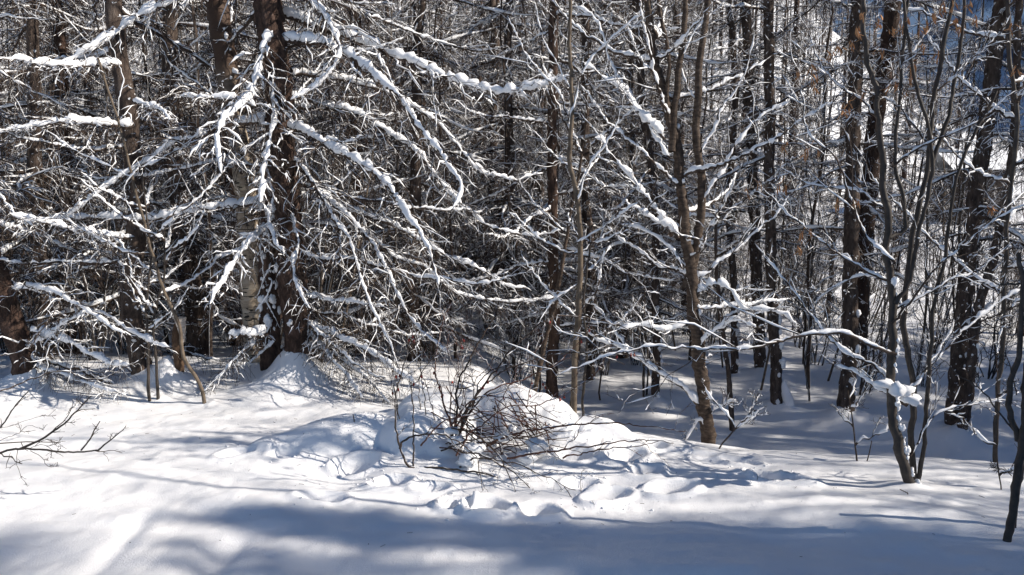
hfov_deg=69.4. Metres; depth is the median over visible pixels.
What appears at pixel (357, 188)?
larch tree
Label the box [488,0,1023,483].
ash tree
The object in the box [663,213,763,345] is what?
hazel shrub
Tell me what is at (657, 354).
larch tree
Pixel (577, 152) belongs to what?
larch tree
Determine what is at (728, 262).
hazel shrub
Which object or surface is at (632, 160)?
sapling
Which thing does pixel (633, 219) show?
larch tree
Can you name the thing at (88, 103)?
larch tree
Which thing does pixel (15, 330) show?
larch tree
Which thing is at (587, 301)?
sapling
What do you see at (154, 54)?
larch tree
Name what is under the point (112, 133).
sapling
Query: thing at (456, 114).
larch tree
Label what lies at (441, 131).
sapling
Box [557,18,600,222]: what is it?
larch tree
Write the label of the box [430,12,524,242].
larch tree
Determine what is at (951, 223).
hazel shrub
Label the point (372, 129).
sapling
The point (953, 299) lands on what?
sapling
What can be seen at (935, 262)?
hazel shrub
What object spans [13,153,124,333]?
hazel shrub
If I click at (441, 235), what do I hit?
hazel shrub
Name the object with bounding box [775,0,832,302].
sapling
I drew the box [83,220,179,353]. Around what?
hazel shrub
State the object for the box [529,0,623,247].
larch tree
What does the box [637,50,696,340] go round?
sapling
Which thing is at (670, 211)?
sapling
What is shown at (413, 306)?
larch tree
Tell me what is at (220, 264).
hazel shrub
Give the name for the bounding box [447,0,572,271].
larch tree
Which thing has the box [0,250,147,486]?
alder shrub
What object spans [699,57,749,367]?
sapling
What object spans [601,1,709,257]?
larch tree
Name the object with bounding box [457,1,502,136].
larch tree
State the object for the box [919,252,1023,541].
young tree
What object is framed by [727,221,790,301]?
hazel shrub
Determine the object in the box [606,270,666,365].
hazel shrub
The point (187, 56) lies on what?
larch tree
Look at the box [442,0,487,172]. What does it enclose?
larch tree
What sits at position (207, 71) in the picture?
larch tree
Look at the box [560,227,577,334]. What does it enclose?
hazel shrub
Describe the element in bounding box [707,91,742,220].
larch tree
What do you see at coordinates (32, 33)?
larch tree
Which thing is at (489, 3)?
larch tree
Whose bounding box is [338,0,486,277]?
larch tree
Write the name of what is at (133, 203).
sapling
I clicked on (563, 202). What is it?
sapling
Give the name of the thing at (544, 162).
sapling
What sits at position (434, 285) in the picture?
hazel shrub
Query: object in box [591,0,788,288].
larch tree
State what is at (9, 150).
larch tree
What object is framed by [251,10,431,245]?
larch tree
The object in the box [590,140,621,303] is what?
sapling
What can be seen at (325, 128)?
larch tree
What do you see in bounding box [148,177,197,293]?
hazel shrub
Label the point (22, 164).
larch tree
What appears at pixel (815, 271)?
hazel shrub
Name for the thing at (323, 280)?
hazel shrub
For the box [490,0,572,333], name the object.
sapling
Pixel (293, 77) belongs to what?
larch tree
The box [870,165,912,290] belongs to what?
hazel shrub
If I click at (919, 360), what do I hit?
hazel shrub
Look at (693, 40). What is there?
larch tree
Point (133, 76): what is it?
larch tree
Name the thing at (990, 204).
sapling
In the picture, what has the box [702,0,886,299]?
larch tree
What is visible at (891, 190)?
sapling
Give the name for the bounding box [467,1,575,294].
larch tree
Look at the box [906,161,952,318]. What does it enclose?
sapling
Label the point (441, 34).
larch tree
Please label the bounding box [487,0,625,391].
sapling
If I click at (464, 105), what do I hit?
larch tree
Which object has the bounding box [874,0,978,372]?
sapling
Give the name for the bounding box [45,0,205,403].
sapling
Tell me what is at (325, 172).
sapling
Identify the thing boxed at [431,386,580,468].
brush pile
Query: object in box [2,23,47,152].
larch tree
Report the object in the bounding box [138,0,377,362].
birch tree
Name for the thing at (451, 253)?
sapling
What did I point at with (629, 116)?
sapling
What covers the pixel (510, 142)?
larch tree
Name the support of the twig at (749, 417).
on the snow ground
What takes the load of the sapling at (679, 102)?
on the snow ground
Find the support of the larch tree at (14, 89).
on the snow ground
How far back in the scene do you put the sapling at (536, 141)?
11.27 m
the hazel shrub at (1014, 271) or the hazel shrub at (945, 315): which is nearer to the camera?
the hazel shrub at (945, 315)
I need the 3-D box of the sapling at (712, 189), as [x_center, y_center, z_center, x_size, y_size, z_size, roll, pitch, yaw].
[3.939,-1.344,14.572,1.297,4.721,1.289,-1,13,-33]
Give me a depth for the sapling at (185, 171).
12.00 m
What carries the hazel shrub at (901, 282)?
on the snow ground
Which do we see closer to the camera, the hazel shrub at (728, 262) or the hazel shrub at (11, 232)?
the hazel shrub at (11, 232)
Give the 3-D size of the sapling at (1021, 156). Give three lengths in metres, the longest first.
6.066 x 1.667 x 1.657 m
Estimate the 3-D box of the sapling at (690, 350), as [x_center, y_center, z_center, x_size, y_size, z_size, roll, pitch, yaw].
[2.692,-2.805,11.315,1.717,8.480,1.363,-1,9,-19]
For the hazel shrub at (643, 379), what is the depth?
9.49 m
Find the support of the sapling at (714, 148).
on the snow ground
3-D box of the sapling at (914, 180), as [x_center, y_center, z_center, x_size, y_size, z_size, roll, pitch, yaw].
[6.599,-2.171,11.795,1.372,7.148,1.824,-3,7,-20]
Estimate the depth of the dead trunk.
6.33 m
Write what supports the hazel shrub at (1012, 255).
on the snow ground
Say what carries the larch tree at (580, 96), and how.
on the snow ground
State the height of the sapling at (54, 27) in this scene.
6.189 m
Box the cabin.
[916,149,1022,225]
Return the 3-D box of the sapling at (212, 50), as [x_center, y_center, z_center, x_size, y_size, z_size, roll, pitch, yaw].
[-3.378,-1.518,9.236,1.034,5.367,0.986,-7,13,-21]
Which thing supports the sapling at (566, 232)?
on the snow ground
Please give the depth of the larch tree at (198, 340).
9.11 m
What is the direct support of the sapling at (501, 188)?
on the snow ground
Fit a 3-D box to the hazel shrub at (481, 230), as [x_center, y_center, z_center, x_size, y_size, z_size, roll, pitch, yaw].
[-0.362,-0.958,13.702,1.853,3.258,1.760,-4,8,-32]
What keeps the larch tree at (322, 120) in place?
on the snow ground
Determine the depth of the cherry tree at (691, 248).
6.00 m
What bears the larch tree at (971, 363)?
on the snow ground
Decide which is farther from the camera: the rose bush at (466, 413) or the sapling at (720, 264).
the sapling at (720, 264)
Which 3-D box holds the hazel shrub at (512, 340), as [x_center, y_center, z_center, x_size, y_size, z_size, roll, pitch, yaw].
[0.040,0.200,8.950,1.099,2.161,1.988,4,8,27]
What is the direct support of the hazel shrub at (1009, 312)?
on the snow ground
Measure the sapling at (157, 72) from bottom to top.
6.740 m
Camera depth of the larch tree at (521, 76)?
28.87 m
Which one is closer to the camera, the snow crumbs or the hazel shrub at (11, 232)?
the snow crumbs
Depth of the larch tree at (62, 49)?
9.78 m
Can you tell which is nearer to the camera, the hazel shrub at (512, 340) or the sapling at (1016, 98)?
the sapling at (1016, 98)
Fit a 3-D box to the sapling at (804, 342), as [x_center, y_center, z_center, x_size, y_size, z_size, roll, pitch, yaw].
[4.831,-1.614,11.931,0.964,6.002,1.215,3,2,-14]
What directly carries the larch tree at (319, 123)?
on the snow ground
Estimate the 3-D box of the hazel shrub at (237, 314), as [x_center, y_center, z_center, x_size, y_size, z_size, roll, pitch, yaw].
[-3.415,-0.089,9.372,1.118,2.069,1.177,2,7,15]
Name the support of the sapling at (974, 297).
on the snow ground
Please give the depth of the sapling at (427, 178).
8.63 m
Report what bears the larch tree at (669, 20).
on the snow ground
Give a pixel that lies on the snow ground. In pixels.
(164, 492)
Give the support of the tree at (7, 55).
on the snow ground
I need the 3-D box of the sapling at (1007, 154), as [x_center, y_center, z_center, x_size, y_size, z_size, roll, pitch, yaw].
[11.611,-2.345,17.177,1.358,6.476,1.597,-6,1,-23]
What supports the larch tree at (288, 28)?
on the snow ground
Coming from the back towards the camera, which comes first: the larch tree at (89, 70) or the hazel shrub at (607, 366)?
the larch tree at (89, 70)
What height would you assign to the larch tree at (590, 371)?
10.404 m
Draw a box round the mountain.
[808,0,1023,134]
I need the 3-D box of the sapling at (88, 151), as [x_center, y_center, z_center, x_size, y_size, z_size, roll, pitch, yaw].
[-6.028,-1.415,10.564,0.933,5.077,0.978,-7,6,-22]
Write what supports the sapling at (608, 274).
on the snow ground
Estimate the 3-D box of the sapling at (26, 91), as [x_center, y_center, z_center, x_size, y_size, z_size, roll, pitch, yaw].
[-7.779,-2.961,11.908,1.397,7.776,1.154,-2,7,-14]
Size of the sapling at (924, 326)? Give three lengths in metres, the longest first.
7.281 x 1.403 x 1.338 m
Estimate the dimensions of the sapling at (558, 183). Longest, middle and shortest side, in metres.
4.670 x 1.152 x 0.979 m
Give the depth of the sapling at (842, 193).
14.19 m
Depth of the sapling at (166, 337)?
9.63 m
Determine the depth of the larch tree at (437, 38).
32.26 m
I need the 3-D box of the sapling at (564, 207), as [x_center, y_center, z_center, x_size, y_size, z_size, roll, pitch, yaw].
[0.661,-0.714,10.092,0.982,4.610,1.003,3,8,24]
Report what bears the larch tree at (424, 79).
on the snow ground
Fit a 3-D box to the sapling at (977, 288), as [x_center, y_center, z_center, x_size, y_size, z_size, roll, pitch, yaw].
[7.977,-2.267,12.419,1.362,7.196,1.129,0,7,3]
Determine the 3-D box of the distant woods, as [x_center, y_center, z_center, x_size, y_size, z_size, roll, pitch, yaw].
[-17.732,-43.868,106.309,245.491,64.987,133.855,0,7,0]
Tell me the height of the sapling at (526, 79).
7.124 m
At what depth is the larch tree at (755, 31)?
25.57 m
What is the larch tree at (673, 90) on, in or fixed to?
on the snow ground
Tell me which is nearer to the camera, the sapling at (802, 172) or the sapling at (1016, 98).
the sapling at (1016, 98)
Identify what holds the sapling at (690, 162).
on the snow ground
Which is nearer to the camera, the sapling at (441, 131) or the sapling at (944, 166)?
the sapling at (441, 131)
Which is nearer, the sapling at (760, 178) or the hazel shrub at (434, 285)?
the hazel shrub at (434, 285)
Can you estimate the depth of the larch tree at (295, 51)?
30.68 m
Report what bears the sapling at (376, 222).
on the snow ground
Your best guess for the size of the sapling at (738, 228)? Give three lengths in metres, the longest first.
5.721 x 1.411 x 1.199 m
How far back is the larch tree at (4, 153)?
12.29 m
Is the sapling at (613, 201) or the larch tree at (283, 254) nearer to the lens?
the larch tree at (283, 254)
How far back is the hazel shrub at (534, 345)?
10.51 m
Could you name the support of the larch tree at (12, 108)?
on the snow ground
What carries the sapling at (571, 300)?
on the snow ground
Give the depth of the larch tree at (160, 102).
15.82 m
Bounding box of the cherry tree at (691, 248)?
[546,0,857,443]
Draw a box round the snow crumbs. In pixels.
[218,395,836,524]
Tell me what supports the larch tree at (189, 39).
on the snow ground
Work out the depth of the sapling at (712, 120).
18.58 m
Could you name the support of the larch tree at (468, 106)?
on the snow ground
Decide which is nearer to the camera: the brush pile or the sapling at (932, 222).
the brush pile
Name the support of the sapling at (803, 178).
on the snow ground
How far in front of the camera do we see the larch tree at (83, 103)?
16.51 m
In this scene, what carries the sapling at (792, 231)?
on the snow ground
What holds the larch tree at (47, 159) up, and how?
on the snow ground
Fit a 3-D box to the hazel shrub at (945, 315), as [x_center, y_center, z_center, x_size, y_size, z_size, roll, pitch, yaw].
[6.993,-0.348,12.146,2.155,3.244,1.646,3,8,25]
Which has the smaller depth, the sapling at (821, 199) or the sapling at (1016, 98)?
the sapling at (1016, 98)
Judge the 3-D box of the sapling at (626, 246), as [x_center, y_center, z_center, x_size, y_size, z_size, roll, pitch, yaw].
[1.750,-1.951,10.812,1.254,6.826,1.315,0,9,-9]
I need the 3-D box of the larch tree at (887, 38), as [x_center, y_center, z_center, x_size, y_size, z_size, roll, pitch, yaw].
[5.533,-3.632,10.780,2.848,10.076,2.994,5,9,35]
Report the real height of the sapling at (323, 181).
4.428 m
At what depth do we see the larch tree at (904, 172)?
24.98 m
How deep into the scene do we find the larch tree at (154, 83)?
27.20 m
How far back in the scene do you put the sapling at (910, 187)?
14.50 m
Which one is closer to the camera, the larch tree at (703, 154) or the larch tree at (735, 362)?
the larch tree at (735, 362)
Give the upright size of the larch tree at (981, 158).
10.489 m
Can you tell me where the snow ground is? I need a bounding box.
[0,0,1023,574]
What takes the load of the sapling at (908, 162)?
on the snow ground
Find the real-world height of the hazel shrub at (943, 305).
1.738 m
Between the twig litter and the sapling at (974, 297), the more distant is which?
the sapling at (974, 297)
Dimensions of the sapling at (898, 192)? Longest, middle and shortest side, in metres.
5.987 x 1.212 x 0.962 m
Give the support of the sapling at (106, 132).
on the snow ground
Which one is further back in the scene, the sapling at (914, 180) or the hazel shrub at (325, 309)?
the sapling at (914, 180)
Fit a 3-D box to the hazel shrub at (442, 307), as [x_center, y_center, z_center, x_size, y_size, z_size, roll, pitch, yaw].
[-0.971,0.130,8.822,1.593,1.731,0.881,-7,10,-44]
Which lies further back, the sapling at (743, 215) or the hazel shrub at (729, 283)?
the sapling at (743, 215)
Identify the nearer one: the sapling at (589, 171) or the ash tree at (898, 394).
the ash tree at (898, 394)
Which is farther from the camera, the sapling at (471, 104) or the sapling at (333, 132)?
the sapling at (471, 104)
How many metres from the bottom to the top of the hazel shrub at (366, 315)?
2.531 m
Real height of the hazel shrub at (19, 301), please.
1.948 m
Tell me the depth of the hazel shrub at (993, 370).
10.79 m
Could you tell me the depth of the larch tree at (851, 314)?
8.37 m
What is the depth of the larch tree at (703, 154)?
29.75 m
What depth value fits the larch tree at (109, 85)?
19.08 m
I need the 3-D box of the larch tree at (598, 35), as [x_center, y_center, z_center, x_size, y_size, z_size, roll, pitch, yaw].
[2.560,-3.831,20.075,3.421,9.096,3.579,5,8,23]
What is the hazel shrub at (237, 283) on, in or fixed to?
on the snow ground
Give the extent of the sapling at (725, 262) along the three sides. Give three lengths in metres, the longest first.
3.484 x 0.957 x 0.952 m
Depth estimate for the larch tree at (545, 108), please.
26.72 m
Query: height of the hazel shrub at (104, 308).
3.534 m
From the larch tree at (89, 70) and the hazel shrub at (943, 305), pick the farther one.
the larch tree at (89, 70)
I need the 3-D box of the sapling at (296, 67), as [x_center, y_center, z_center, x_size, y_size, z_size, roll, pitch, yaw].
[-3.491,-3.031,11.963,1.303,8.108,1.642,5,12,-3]
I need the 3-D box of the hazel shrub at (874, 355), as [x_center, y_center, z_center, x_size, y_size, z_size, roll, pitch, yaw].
[4.676,0.244,9.995,1.392,2.737,2.518,0,7,-2]
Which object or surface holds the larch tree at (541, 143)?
on the snow ground
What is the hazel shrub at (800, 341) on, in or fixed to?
on the snow ground
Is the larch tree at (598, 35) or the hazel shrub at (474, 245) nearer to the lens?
the hazel shrub at (474, 245)
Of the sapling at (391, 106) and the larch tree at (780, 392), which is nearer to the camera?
the larch tree at (780, 392)
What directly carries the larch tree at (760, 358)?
on the snow ground
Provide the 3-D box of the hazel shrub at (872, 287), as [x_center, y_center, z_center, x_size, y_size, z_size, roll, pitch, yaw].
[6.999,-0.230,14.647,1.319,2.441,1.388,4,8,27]
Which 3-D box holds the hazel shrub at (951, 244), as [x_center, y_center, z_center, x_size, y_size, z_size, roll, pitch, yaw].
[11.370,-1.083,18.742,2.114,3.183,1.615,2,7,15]
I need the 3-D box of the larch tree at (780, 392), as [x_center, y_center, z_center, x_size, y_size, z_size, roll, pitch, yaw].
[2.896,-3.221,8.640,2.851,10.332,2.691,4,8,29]
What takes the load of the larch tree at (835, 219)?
on the snow ground
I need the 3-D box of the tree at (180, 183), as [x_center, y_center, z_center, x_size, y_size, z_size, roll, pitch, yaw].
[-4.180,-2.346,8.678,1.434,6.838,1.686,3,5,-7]
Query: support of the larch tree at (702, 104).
on the snow ground
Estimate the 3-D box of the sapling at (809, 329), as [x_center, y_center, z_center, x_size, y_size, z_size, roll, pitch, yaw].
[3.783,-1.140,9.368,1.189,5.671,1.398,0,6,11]
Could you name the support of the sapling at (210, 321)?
on the snow ground
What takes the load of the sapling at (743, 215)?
on the snow ground
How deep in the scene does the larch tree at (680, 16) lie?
16.33 m
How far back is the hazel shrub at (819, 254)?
14.43 m
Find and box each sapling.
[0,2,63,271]
[2,0,167,353]
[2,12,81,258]
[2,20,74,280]
[5,3,89,352]
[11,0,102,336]
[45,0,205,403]
[52,0,217,343]
[52,17,120,350]
[60,133,201,401]
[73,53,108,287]
[79,145,246,399]
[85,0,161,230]
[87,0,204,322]
[90,63,146,318]
[92,0,190,353]
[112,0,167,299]
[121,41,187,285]
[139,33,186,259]
[146,0,302,356]
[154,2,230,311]
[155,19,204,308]
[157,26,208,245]
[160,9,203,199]
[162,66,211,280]
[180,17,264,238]
[255,1,391,357]
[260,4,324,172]
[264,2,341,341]
[306,60,344,304]
[307,69,342,288]
[315,0,451,358]
[315,0,464,359]
[320,3,391,284]
[328,0,429,356]
[372,116,448,354]
[384,3,409,210]
[385,2,492,358]
[391,0,456,301]
[400,0,479,325]
[434,36,474,249]
[454,8,502,235]
[466,0,671,413]
[477,75,536,338]
[480,0,577,373]
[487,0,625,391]
[487,0,632,406]
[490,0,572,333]
[496,0,570,349]
[498,4,545,280]
[501,94,559,311]
[502,11,579,384]
[507,202,661,415]
[514,10,574,246]
[515,0,664,391]
[527,107,573,322]
[530,78,596,337]
[539,74,580,352]
[560,78,613,260]
[562,37,652,399]
[585,1,673,363]
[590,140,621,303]
[594,36,672,375]
[598,0,693,315]
[624,53,690,350]
[632,0,715,285]
[634,0,722,304]
[637,1,746,360]
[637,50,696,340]
[640,0,694,344]
[649,133,798,430]
[664,98,719,281]
[682,56,739,313]
[688,3,742,275]
[691,104,745,290]
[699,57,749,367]
[701,169,760,342]
[710,110,748,299]
[718,25,775,301]
[736,2,821,389]
[738,41,785,317]
[748,47,826,332]
[753,45,815,315]
[757,1,871,388]
[760,1,879,400]
[763,82,830,308]
[765,129,809,329]
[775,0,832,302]
[778,19,848,363]
[813,4,901,380]
[816,115,843,306]
[817,80,893,306]
[845,0,1023,462]
[870,13,953,326]
[872,55,922,321]
[873,5,965,376]
[873,99,913,303]
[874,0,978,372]
[876,1,1014,339]
[889,71,933,295]
[901,0,1023,359]
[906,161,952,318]
[908,0,1022,309]
[914,140,953,300]
[918,1,965,279]
[949,101,1023,335]
[952,5,1023,308]
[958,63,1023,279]
[963,85,1014,320]
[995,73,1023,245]
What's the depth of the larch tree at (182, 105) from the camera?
24.12 m
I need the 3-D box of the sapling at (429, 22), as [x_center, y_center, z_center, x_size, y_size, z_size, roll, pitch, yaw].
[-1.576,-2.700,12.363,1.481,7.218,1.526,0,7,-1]
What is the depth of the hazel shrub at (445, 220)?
11.22 m
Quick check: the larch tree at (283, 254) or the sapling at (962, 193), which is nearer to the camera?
the larch tree at (283, 254)
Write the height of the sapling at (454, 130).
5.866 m
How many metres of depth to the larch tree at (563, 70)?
34.41 m
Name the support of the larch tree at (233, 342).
on the snow ground
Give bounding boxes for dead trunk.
[172,317,185,371]
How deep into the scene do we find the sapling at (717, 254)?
8.25 m
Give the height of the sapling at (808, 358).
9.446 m
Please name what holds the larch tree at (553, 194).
on the snow ground
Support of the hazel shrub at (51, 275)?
on the snow ground
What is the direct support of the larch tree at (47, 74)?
on the snow ground
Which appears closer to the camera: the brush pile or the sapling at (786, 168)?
the brush pile
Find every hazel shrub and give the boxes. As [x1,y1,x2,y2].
[0,47,200,360]
[0,97,46,350]
[0,220,56,353]
[4,204,81,351]
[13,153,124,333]
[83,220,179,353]
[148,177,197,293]
[158,179,243,349]
[174,211,243,354]
[180,1,429,362]
[199,169,335,321]
[261,113,372,324]
[301,192,338,319]
[302,171,425,355]
[306,209,346,334]
[360,105,515,343]
[367,235,467,359]
[400,102,573,335]
[401,176,469,317]
[402,235,446,318]
[437,166,530,312]
[456,224,547,384]
[517,279,570,377]
[531,166,677,374]
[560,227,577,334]
[591,151,695,344]
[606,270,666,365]
[618,226,704,396]
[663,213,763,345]
[701,230,763,330]
[703,219,748,301]
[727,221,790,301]
[740,179,842,348]
[745,172,843,365]
[762,173,844,328]
[762,218,842,318]
[787,237,837,306]
[803,215,932,395]
[837,220,901,310]
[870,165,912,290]
[873,251,917,306]
[876,169,1018,355]
[887,128,1023,322]
[897,291,986,386]
[915,202,979,312]
[915,260,957,345]
[931,183,992,301]
[938,248,1023,378]
[982,208,1023,297]
[987,271,1023,338]
[991,212,1023,327]
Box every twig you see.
[701,378,768,448]
[830,368,888,460]
[955,318,1018,489]
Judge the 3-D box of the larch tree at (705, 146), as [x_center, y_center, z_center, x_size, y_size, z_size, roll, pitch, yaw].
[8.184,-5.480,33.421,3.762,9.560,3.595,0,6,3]
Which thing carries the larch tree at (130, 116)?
on the snow ground
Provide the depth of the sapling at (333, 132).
8.55 m
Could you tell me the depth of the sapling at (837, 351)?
10.36 m
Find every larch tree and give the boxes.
[0,0,125,285]
[0,0,171,286]
[0,0,215,355]
[0,0,239,358]
[0,0,328,374]
[0,0,397,362]
[0,8,102,332]
[0,13,179,405]
[0,19,58,177]
[0,38,29,217]
[0,64,96,315]
[0,74,44,293]
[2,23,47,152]
[6,11,102,195]
[9,0,184,348]
[11,0,585,404]
[66,0,343,353]
[70,1,145,153]
[71,0,173,243]
[80,3,161,254]
[114,0,210,196]
[117,2,321,327]
[131,11,158,167]
[131,11,255,246]
[134,0,217,291]
[152,19,212,248]
[159,0,320,311]
[180,18,260,181]
[192,0,521,343]
[222,0,468,356]
[244,21,313,210]
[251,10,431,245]
[256,0,420,334]
[261,7,318,229]
[280,0,544,373]
[286,5,318,206]
[306,0,518,314]
[307,2,403,290]
[333,0,465,245]
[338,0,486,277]
[375,0,460,247]
[390,0,680,343]
[391,0,697,398]
[404,0,598,298]
[423,0,488,230]
[426,3,460,175]
[430,0,514,253]
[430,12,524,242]
[436,17,474,241]
[439,25,487,195]
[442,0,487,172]
[445,0,645,338]
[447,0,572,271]
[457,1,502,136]
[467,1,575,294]
[467,4,589,229]
[500,0,693,379]
[510,0,747,357]
[511,0,759,397]
[513,16,574,224]
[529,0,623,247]
[532,0,704,305]
[537,0,688,338]
[546,31,597,245]
[557,3,590,202]
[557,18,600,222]
[563,5,640,270]
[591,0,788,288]
[597,0,825,340]
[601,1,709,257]
[616,5,725,299]
[628,0,720,259]
[636,0,896,406]
[654,0,837,373]
[655,0,841,367]
[670,0,746,249]
[673,82,717,234]
[684,1,706,163]
[684,60,720,249]
[700,0,1023,411]
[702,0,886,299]
[703,12,764,275]
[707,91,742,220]
[745,30,843,282]
[759,0,995,371]
[783,21,898,328]
[835,0,1023,424]
[841,0,949,277]
[873,0,1023,429]
[929,31,1023,335]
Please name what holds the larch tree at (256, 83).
on the snow ground
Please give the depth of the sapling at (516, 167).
14.44 m
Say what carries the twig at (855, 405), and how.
on the snow ground
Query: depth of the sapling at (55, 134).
10.28 m
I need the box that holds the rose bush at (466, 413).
[367,287,696,495]
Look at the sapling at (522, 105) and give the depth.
15.97 m
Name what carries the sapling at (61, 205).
on the snow ground
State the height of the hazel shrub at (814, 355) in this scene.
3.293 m
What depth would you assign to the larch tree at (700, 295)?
13.93 m
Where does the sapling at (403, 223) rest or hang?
on the snow ground
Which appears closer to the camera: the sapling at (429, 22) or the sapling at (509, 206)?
the sapling at (509, 206)
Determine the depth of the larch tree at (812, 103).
22.10 m
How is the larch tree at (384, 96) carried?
on the snow ground
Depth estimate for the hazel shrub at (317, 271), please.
11.19 m
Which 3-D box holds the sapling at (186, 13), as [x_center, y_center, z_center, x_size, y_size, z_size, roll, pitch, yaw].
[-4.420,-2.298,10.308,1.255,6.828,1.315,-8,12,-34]
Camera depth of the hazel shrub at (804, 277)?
15.59 m
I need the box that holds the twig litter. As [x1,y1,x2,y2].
[72,367,982,556]
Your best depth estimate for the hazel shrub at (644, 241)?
12.17 m
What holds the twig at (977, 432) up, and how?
on the snow ground
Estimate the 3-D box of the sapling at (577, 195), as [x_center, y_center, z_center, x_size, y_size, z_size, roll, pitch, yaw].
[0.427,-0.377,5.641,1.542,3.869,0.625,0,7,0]
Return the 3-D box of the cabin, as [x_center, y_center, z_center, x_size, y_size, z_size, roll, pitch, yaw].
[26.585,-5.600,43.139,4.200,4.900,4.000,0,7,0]
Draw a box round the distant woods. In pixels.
[0,0,976,203]
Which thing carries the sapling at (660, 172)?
on the snow ground
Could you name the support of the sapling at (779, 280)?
on the snow ground
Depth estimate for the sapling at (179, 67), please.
13.61 m
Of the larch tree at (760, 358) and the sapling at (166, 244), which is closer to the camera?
the sapling at (166, 244)
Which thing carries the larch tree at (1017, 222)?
on the snow ground

